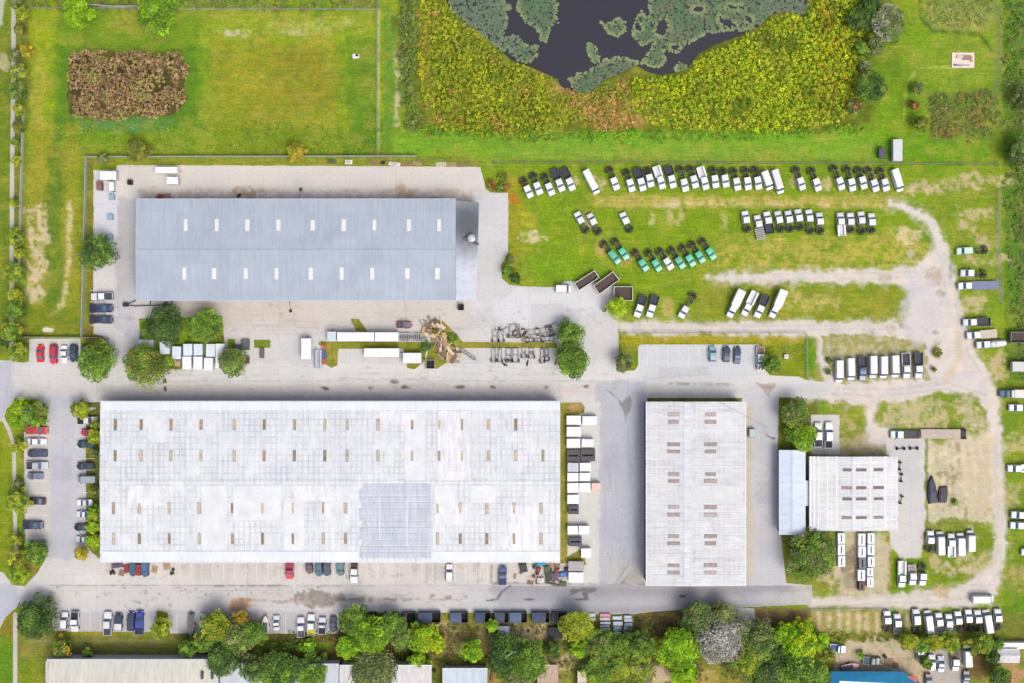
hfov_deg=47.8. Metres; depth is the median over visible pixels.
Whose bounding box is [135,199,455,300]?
warehouse
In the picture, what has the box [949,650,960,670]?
flatbed truck
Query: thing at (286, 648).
shrub
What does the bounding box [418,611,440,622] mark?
roll off bin
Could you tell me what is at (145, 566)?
car
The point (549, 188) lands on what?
chassis truck
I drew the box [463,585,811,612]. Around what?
asphalt lane
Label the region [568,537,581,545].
truck body
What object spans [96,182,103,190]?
bin
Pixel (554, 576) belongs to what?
crate
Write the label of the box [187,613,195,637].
boat
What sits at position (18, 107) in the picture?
tree
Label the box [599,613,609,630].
sheet stack
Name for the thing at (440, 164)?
pallet
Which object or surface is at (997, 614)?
chassis truck
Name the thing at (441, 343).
timber heap
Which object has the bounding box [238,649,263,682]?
tree
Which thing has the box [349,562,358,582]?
pickup truck
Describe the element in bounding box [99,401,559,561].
warehouse
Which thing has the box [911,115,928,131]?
tree
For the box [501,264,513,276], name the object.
tree
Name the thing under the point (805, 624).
tree
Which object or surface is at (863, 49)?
tree
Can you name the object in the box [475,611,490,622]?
roll off bin
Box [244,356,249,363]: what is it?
crate
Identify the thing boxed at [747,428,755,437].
transformer box
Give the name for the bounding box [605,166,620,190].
chassis truck
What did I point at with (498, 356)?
bare trailer
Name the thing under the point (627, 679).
tree
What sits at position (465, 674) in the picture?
shop
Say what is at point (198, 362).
storage container
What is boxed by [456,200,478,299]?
lean to shed
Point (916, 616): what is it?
chassis truck
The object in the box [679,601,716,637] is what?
tree
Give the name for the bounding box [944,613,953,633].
flatbed truck
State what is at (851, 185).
chassis truck
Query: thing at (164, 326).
tree
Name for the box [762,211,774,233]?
dump truck
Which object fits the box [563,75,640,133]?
rough scrub
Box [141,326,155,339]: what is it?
tree
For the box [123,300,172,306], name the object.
guard rail
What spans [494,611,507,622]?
roll off bin
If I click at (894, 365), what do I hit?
van
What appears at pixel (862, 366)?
dump truck
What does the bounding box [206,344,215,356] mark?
storage container
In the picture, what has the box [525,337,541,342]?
bare trailer
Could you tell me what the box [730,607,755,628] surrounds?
bare pad
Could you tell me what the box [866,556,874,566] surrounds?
truck body
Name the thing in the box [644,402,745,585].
warehouse
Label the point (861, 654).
shrub
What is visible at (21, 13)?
tree
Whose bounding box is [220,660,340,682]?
warehouse
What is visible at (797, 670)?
tree
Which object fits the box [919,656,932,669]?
tree
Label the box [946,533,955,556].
utility truck
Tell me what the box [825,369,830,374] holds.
shrub
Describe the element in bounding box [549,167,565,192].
dump truck
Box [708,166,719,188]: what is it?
chassis truck
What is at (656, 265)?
chassis truck
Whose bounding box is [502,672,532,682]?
tree
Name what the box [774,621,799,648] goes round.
tree
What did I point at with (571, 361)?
tree
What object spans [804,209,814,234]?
chassis truck
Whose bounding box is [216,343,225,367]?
storage container
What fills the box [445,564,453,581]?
car
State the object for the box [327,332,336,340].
trailer
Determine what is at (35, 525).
pickup truck
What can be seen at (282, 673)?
tree
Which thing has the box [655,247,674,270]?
chassis truck
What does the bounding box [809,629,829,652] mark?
tree
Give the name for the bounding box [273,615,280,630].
car
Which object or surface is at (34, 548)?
tree
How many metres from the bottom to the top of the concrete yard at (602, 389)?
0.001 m
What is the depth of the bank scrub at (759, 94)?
317.80 m
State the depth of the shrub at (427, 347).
318.49 m
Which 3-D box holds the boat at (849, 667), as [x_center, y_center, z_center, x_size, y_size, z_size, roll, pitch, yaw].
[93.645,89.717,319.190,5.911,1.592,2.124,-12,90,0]
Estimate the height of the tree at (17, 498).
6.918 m
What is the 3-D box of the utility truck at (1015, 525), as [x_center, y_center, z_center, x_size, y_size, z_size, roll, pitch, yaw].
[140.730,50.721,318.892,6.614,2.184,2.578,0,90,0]
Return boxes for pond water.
[446,0,809,92]
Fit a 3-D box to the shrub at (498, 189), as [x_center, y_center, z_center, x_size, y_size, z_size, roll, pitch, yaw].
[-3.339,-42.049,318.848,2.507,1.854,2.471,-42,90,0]
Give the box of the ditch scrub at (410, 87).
[396,0,422,130]
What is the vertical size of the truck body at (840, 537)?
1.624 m
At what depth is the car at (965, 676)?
318.94 m
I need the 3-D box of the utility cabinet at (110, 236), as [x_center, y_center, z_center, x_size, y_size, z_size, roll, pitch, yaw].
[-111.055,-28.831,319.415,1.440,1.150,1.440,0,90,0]
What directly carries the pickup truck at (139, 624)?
on the concrete yard at (602, 389)
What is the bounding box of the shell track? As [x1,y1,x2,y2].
[619,200,1005,607]
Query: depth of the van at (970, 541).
317.66 m
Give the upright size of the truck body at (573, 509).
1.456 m
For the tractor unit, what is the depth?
318.87 m
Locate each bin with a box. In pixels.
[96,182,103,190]
[127,180,132,184]
[368,611,376,620]
[402,611,415,622]
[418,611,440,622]
[426,360,434,368]
[450,611,467,622]
[458,304,463,309]
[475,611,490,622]
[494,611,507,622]
[497,625,508,635]
[509,611,526,622]
[532,611,549,622]
[548,626,568,638]
[551,611,566,622]
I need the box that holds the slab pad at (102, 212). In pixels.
[95,205,116,223]
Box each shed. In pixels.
[100,171,118,180]
[109,182,115,191]
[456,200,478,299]
[537,664,557,682]
[996,649,1020,662]
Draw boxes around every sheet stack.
[589,613,595,620]
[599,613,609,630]
[612,616,622,633]
[624,615,632,636]
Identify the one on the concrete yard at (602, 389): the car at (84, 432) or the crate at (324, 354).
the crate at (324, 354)
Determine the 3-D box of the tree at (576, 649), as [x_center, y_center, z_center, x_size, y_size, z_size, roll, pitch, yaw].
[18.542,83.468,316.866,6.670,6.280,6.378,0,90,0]
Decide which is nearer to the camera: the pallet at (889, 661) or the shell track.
the pallet at (889, 661)
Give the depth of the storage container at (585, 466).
318.05 m
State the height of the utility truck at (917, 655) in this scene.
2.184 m
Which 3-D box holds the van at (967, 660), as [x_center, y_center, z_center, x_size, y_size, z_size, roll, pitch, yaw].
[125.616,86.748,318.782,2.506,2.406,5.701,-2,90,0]
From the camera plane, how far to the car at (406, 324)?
318.91 m
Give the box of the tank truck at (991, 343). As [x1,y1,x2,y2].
[975,339,1006,348]
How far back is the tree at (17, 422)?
315.65 m
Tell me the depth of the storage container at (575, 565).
318.02 m
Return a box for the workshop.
[807,456,897,530]
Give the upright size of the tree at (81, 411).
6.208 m
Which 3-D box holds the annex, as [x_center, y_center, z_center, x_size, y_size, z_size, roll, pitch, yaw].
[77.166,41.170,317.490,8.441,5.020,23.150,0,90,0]
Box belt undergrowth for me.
[175,611,831,682]
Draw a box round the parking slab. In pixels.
[811,415,839,453]
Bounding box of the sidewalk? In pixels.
[1,7,17,682]
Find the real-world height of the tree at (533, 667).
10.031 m
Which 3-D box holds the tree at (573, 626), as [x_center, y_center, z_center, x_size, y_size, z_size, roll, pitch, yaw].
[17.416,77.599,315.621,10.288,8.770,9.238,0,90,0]
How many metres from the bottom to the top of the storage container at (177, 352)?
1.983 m
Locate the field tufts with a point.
(205, 131)
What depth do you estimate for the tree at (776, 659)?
313.34 m
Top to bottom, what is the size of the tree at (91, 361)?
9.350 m
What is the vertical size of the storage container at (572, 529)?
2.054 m
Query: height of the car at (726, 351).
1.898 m
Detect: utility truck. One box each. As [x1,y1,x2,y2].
[652,165,665,189]
[696,166,708,190]
[740,290,758,316]
[836,212,845,235]
[897,560,906,586]
[915,647,925,660]
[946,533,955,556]
[1006,464,1023,472]
[1009,521,1023,529]
[1010,510,1023,519]
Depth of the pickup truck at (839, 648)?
318.74 m
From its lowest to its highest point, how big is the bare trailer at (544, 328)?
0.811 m
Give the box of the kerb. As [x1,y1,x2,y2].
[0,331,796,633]
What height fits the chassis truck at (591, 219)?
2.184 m
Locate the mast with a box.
[783,348,803,358]
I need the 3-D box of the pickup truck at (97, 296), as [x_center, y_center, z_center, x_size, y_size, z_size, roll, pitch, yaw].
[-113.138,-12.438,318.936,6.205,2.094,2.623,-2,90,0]
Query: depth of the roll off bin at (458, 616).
318.28 m
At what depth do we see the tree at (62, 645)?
314.88 m
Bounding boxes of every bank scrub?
[415,0,594,139]
[629,0,873,133]
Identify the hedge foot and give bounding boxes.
[417,122,864,144]
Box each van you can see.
[77,475,96,482]
[556,284,570,292]
[582,168,599,194]
[760,170,772,190]
[770,169,783,193]
[834,360,843,381]
[845,358,855,379]
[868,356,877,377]
[878,356,887,377]
[889,168,903,191]
[889,355,899,376]
[922,610,934,634]
[935,531,945,554]
[955,533,965,555]
[962,645,972,666]
[965,530,975,551]
[971,594,992,603]
[981,609,993,633]
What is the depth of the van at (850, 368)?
317.60 m
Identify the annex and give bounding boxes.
[777,450,808,534]
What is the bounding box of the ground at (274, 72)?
[0,0,1023,682]
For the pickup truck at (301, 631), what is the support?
on the concrete yard at (602, 389)
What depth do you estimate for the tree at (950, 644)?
314.83 m
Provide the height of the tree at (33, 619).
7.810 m
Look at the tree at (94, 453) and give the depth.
316.68 m
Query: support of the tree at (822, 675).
on the ground at (274, 72)
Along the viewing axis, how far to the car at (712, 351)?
318.55 m
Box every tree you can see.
[0,337,10,347]
[1,321,23,341]
[3,261,25,283]
[4,301,25,321]
[5,81,27,100]
[6,226,25,247]
[6,287,22,302]
[6,486,33,514]
[7,342,28,361]
[7,533,21,545]
[7,549,29,569]
[8,48,22,62]
[8,566,29,584]
[9,63,30,82]
[9,137,20,146]
[9,197,19,208]
[10,0,22,8]
[10,154,22,166]
[10,414,24,428]
[10,440,28,453]
[11,102,25,115]
[11,120,25,132]
[11,396,30,415]
[11,478,23,490]
[12,246,24,257]
[13,22,27,35]
[14,5,30,21]
[17,591,61,639]
[19,43,35,56]
[19,399,49,427]
[24,541,49,565]
[29,400,49,420]
[50,633,71,657]
[61,0,96,29]
[70,398,90,419]
[74,545,88,560]
[77,339,118,382]
[78,233,119,270]
[81,647,93,657]
[84,517,99,533]
[84,532,99,550]
[87,429,99,444]
[87,503,99,519]
[89,485,99,495]
[90,418,99,429]
[90,449,99,456]
[97,153,108,164]
[122,342,174,389]
[127,137,153,163]
[134,0,183,35]
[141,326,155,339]
[144,302,183,347]
[150,617,172,639]
[178,637,197,657]
[185,306,223,342]
[191,628,218,652]
[199,608,231,642]
[205,640,244,678]
[217,346,247,377]
[220,621,253,656]
[231,610,250,628]
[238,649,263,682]
[240,620,268,645]
[257,650,303,682]
[286,142,308,161]
[297,651,327,682]
[301,637,315,652]
[335,635,359,659]
[338,603,367,636]
[347,614,392,658]
[348,650,397,682]
[378,610,407,639]
[391,626,411,651]
[406,652,431,667]
[407,621,439,652]
[428,633,445,653]
[457,636,483,662]
[486,618,498,632]
[487,629,528,680]
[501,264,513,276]
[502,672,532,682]
[505,254,514,263]
[509,637,549,680]
[510,272,520,284]
[543,641,560,658]
[553,342,589,379]
[555,316,585,347]
[557,610,594,642]
[567,637,590,658]
[576,626,596,644]
[577,654,610,682]
[580,628,617,664]
[598,653,630,682]
[602,297,626,321]
[607,631,630,660]
[613,675,639,682]
[615,350,633,372]
[622,626,656,659]
[625,653,653,682]
[653,626,699,669]
[670,661,698,682]
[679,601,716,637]
[694,638,704,655]
[695,619,744,664]
[711,599,736,624]
[726,644,764,676]
[729,613,752,638]
[740,617,778,663]
[740,661,784,682]
[758,354,782,372]
[763,646,785,669]
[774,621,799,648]
[778,652,816,682]
[779,645,796,665]
[780,396,809,428]
[781,625,816,662]
[783,425,818,451]
[786,527,836,583]
[789,616,813,636]
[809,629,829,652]
[809,657,830,682]
[816,645,835,661]
[846,7,871,30]
[847,98,862,113]
[852,41,868,56]
[854,70,887,102]
[858,59,870,73]
[859,0,880,16]
[866,35,885,57]
[871,2,904,44]
[896,628,918,650]
[909,100,920,109]
[911,81,923,95]
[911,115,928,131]
[915,637,929,653]
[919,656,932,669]
[925,634,944,651]
[940,630,959,653]
[963,631,996,656]
[984,649,1000,664]
[988,663,1011,682]
[992,637,1004,649]
[1005,133,1023,168]
[1010,86,1023,112]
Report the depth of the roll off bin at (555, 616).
318.29 m
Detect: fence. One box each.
[18,106,24,271]
[26,7,378,9]
[80,156,416,336]
[83,337,108,346]
[85,3,137,7]
[376,3,377,155]
[493,161,1001,164]
[806,333,807,378]
[809,608,885,609]
[998,189,1003,303]
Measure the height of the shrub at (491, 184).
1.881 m
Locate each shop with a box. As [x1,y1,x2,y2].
[442,665,486,682]
[828,671,919,682]
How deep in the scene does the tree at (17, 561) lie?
314.53 m
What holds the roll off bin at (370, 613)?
on the ground at (274, 72)
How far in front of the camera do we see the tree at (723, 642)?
312.05 m
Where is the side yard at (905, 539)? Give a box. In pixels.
[884,438,924,557]
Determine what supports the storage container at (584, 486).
on the concrete yard at (602, 389)
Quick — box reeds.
[66,48,190,123]
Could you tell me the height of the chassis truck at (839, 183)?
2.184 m
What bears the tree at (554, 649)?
on the ground at (274, 72)
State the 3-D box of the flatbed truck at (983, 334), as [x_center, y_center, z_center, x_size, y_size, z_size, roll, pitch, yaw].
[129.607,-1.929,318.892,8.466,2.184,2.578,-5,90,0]
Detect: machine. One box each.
[519,563,527,572]
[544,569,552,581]
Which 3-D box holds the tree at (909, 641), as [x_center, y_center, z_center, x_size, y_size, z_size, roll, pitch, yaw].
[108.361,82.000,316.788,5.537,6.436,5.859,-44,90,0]
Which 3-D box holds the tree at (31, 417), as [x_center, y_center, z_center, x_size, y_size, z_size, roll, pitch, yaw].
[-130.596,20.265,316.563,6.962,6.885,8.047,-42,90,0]
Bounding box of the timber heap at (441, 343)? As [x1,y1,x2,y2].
[419,316,461,363]
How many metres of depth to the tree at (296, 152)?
315.24 m
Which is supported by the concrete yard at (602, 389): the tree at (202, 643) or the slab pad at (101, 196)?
the slab pad at (101, 196)
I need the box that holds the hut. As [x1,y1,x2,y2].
[577,670,585,682]
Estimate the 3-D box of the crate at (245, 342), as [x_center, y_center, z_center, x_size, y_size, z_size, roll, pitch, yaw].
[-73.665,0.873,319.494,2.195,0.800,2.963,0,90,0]
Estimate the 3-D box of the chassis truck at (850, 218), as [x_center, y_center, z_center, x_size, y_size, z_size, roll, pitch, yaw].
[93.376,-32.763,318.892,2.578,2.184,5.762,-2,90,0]
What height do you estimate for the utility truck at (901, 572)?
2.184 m
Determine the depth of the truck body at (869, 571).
318.34 m
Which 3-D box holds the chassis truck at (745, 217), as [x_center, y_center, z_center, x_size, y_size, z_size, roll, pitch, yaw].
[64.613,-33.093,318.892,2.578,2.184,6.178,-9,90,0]
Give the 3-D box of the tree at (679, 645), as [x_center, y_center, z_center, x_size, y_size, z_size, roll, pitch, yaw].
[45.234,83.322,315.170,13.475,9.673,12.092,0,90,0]
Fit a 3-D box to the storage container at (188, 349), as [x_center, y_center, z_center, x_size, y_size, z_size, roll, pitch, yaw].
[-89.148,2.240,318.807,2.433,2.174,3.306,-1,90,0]
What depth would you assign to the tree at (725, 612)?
313.73 m
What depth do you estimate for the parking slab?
319.99 m
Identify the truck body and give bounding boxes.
[567,450,579,460]
[568,505,578,513]
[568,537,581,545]
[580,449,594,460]
[836,532,844,543]
[836,544,844,554]
[837,555,844,566]
[856,569,864,580]
[857,533,865,545]
[857,546,865,556]
[857,557,865,568]
[857,581,864,590]
[866,532,874,543]
[866,544,874,554]
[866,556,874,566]
[866,567,872,575]
[866,576,873,586]
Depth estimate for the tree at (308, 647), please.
315.96 m
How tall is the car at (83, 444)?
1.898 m
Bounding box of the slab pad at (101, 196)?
[95,191,116,202]
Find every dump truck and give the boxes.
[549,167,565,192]
[560,167,575,191]
[632,166,646,191]
[633,294,647,317]
[646,294,659,317]
[664,165,676,188]
[753,293,769,318]
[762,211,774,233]
[857,356,867,380]
[900,353,910,378]
[913,353,922,378]
[962,317,990,326]
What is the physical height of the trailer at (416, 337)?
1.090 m
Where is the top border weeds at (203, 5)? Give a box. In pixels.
[24,0,381,13]
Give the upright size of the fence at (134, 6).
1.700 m
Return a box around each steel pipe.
[314,350,317,367]
[319,350,321,367]
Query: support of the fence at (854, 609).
on the ground at (274, 72)
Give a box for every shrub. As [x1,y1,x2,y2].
[268,642,277,650]
[283,641,293,652]
[294,643,302,652]
[420,340,433,351]
[431,327,438,333]
[447,333,460,347]
[486,179,495,191]
[495,183,503,192]
[497,173,507,184]
[503,183,510,191]
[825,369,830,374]
[826,357,832,363]
[856,649,864,658]
[933,349,942,356]
[952,498,958,505]
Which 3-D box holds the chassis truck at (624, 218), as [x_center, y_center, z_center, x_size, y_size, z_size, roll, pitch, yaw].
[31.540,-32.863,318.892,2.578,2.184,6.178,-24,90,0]
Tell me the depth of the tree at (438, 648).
315.28 m
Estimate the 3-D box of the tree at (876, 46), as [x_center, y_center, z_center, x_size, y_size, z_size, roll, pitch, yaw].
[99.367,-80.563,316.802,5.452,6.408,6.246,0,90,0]
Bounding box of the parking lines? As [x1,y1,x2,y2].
[25,343,740,631]
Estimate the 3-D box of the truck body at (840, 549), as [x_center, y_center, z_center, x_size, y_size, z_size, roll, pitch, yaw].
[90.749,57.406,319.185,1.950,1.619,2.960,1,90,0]
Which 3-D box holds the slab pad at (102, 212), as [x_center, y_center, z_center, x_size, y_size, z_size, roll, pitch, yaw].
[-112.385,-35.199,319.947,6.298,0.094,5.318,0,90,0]
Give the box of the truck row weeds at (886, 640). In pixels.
[827,629,1006,642]
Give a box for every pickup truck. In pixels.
[23,521,43,529]
[26,426,48,434]
[26,461,48,469]
[69,611,79,631]
[77,416,97,424]
[89,304,113,312]
[89,315,113,323]
[91,292,113,300]
[102,611,112,635]
[113,613,123,630]
[134,610,144,634]
[284,562,293,578]
[296,617,305,637]
[307,614,315,635]
[317,617,326,634]
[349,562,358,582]
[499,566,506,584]
[756,346,764,370]
[813,423,822,447]
[824,422,833,448]
[829,643,845,652]
[862,655,881,665]
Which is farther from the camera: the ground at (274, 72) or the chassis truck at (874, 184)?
the ground at (274, 72)
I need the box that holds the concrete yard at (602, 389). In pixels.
[0,165,834,633]
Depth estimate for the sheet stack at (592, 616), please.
319.50 m
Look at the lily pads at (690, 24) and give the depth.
320.17 m
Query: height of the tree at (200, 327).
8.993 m
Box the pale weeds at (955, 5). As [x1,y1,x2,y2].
[926,0,992,28]
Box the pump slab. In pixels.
[952,53,973,67]
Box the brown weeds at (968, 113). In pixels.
[930,88,1001,144]
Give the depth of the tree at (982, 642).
314.06 m
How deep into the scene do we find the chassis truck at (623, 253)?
318.67 m
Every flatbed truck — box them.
[753,214,765,239]
[892,613,902,633]
[907,564,916,584]
[934,612,943,634]
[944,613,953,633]
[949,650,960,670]
[957,281,998,289]
[965,329,996,339]
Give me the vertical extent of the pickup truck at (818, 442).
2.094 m
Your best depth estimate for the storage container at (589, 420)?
317.89 m
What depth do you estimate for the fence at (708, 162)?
319.45 m
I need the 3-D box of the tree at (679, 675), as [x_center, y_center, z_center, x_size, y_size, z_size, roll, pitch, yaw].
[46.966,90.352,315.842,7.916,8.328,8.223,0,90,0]
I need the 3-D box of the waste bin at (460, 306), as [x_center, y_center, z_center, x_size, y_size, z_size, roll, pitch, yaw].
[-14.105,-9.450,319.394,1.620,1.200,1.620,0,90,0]
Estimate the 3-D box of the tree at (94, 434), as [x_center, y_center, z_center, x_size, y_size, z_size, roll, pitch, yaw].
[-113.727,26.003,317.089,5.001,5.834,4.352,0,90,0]
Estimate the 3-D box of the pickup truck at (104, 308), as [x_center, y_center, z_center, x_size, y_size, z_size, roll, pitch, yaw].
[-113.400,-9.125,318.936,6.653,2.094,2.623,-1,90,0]
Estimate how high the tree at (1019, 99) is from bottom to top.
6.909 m
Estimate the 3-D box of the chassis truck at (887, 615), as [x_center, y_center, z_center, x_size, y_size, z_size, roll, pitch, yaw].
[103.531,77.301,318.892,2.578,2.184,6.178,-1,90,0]
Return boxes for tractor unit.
[890,430,918,439]
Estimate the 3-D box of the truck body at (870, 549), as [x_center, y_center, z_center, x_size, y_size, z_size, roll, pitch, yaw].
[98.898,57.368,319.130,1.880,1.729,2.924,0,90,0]
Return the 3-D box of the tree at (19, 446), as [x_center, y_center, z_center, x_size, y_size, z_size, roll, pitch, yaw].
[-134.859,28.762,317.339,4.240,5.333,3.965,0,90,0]
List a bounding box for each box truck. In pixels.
[726,289,745,318]
[768,289,787,318]
[998,389,1023,397]
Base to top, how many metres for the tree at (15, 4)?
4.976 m
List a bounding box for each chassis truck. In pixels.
[518,176,533,198]
[528,171,543,195]
[540,173,555,196]
[573,211,589,233]
[586,212,601,235]
[599,240,621,265]
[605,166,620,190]
[610,237,629,261]
[619,211,633,233]
[622,168,635,192]
[630,249,649,272]
[643,166,654,187]
[644,248,662,272]
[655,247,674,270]
[666,247,685,269]
[675,165,689,192]
[677,291,697,318]
[678,244,696,267]
[685,165,699,188]
[687,240,706,264]
[697,237,716,260]
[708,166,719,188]
[718,167,730,188]
[729,167,741,191]
[740,166,752,190]
[740,210,751,232]
[750,166,762,190]
[773,210,784,232]
[783,210,794,232]
[791,165,805,191]
[793,208,804,230]
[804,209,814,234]
[806,166,822,192]
[815,212,823,234]
[829,164,845,190]
[842,165,856,192]
[845,212,855,232]
[853,166,867,189]
[856,211,865,234]
[863,166,879,192]
[866,213,875,233]
[875,166,890,192]
[882,610,892,632]
[911,608,920,633]
[917,563,927,585]
[924,530,935,552]
[953,610,962,632]
[955,246,987,255]
[959,268,986,277]
[963,609,973,630]
[972,609,982,631]
[992,608,1002,630]
[1008,404,1023,411]
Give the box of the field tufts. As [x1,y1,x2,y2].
[55,118,382,157]
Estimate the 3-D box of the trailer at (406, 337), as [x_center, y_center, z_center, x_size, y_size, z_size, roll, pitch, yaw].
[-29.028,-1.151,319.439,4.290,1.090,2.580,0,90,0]
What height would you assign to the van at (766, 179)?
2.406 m
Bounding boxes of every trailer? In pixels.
[155,167,178,173]
[301,335,311,358]
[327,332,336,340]
[337,332,374,340]
[364,348,402,356]
[375,332,398,340]
[399,333,412,341]
[403,353,421,362]
[413,333,427,341]
[491,345,496,362]
[497,348,502,362]
[505,348,511,362]
[508,322,520,337]
[512,348,519,362]
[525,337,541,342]
[535,328,552,335]
[544,349,549,360]
[574,270,598,289]
[593,272,618,293]
[614,286,634,300]
[878,148,885,158]
[890,138,902,161]
[917,429,965,438]
[1009,332,1023,342]
[1010,362,1023,371]
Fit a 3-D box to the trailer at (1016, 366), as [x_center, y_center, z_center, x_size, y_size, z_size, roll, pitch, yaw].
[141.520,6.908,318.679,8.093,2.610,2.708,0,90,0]
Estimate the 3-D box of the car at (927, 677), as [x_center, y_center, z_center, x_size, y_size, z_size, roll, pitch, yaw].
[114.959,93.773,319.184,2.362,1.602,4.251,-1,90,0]
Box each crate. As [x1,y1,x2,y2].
[111,562,122,568]
[123,564,128,572]
[135,564,140,575]
[233,345,240,355]
[241,339,249,349]
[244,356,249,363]
[260,348,263,357]
[322,350,326,358]
[328,159,335,163]
[544,566,549,572]
[545,581,559,586]
[551,573,558,580]
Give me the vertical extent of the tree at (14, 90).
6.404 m
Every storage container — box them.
[138,340,155,347]
[160,341,171,353]
[167,177,179,184]
[172,346,182,358]
[182,356,192,368]
[183,344,193,355]
[193,356,203,368]
[194,344,203,354]
[204,357,214,369]
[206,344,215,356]
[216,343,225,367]
[566,415,580,424]
[566,426,580,436]
[567,438,579,447]
[567,462,578,471]
[567,472,577,480]
[567,482,578,492]
[567,494,578,503]
[567,525,577,533]
[568,560,583,570]
[568,571,583,582]
[579,472,589,480]
[579,482,590,491]
[579,525,588,533]
[580,462,590,470]
[581,438,593,446]
[581,547,590,557]
[582,416,596,424]
[591,482,600,489]
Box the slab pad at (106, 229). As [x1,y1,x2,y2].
[95,225,116,244]
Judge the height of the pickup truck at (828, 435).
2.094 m
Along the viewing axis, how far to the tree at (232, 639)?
312.70 m
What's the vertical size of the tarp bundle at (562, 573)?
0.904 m
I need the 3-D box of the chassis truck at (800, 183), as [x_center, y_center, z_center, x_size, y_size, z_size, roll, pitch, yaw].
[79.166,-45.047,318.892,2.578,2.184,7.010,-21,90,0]
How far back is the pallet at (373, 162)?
319.81 m
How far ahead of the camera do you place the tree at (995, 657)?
315.64 m
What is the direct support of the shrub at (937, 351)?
on the ground at (274, 72)
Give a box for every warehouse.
[46,655,219,682]
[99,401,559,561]
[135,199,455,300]
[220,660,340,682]
[339,661,431,682]
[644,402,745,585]
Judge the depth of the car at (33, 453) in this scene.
318.46 m
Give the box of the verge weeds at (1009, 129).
[1000,0,1023,378]
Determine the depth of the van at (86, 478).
317.64 m
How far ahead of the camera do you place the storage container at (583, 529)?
317.87 m
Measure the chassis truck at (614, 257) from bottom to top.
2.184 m
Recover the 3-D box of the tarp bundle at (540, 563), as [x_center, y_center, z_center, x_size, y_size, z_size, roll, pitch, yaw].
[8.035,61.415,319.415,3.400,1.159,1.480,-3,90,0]
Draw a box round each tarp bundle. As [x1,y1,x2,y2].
[535,562,546,565]
[558,570,567,577]
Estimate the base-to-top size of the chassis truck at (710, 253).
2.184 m
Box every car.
[27,437,46,445]
[27,471,43,479]
[27,540,46,547]
[28,449,47,457]
[30,497,45,505]
[35,345,44,361]
[49,344,58,363]
[59,612,68,629]
[60,345,68,362]
[68,344,77,361]
[74,523,86,531]
[76,510,88,517]
[76,535,90,543]
[77,440,96,448]
[77,462,94,470]
[77,498,92,506]
[81,428,93,436]
[126,611,135,630]
[128,562,137,575]
[141,562,149,576]
[198,613,205,628]
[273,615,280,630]
[306,562,313,573]
[315,562,322,575]
[322,562,330,575]
[330,616,336,631]
[336,562,344,575]
[397,320,411,328]
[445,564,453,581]
[708,346,716,361]
[722,346,730,361]
[733,346,741,363]
[924,673,931,682]
[928,654,936,670]
[936,656,944,671]
[961,670,969,682]
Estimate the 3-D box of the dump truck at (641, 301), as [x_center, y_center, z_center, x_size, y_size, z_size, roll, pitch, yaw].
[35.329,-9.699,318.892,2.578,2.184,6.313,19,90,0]
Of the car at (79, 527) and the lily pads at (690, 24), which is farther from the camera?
the lily pads at (690, 24)
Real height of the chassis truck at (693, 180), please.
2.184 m
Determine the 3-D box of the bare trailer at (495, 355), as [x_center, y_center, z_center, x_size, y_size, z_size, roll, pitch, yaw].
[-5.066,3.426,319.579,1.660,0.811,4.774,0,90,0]
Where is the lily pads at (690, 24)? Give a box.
[448,0,808,92]
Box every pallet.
[151,566,157,572]
[160,193,171,197]
[163,562,170,569]
[370,160,377,164]
[401,162,413,166]
[436,162,445,166]
[446,162,456,166]
[457,162,465,166]
[885,658,893,665]
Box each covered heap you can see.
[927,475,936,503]
[937,486,947,502]
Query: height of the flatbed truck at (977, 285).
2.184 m
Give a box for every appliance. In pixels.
[345,160,352,164]
[389,162,400,166]
[537,577,543,582]
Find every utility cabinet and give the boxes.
[107,215,113,219]
[107,234,112,239]
[109,195,114,199]
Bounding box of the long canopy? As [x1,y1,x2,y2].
[1002,641,1023,648]
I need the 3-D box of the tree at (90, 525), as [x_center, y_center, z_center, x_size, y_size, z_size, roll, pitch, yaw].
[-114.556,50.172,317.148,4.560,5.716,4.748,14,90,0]
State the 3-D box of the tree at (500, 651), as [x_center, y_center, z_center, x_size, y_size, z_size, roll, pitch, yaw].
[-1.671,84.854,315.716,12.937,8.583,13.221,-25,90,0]
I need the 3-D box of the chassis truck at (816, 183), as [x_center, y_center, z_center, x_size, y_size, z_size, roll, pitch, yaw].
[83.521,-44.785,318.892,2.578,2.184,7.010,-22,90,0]
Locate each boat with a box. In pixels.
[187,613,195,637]
[262,613,269,633]
[841,662,859,670]
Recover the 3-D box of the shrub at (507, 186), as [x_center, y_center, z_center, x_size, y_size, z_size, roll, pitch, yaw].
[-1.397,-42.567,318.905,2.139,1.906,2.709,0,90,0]
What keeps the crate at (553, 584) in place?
on the concrete yard at (602, 389)

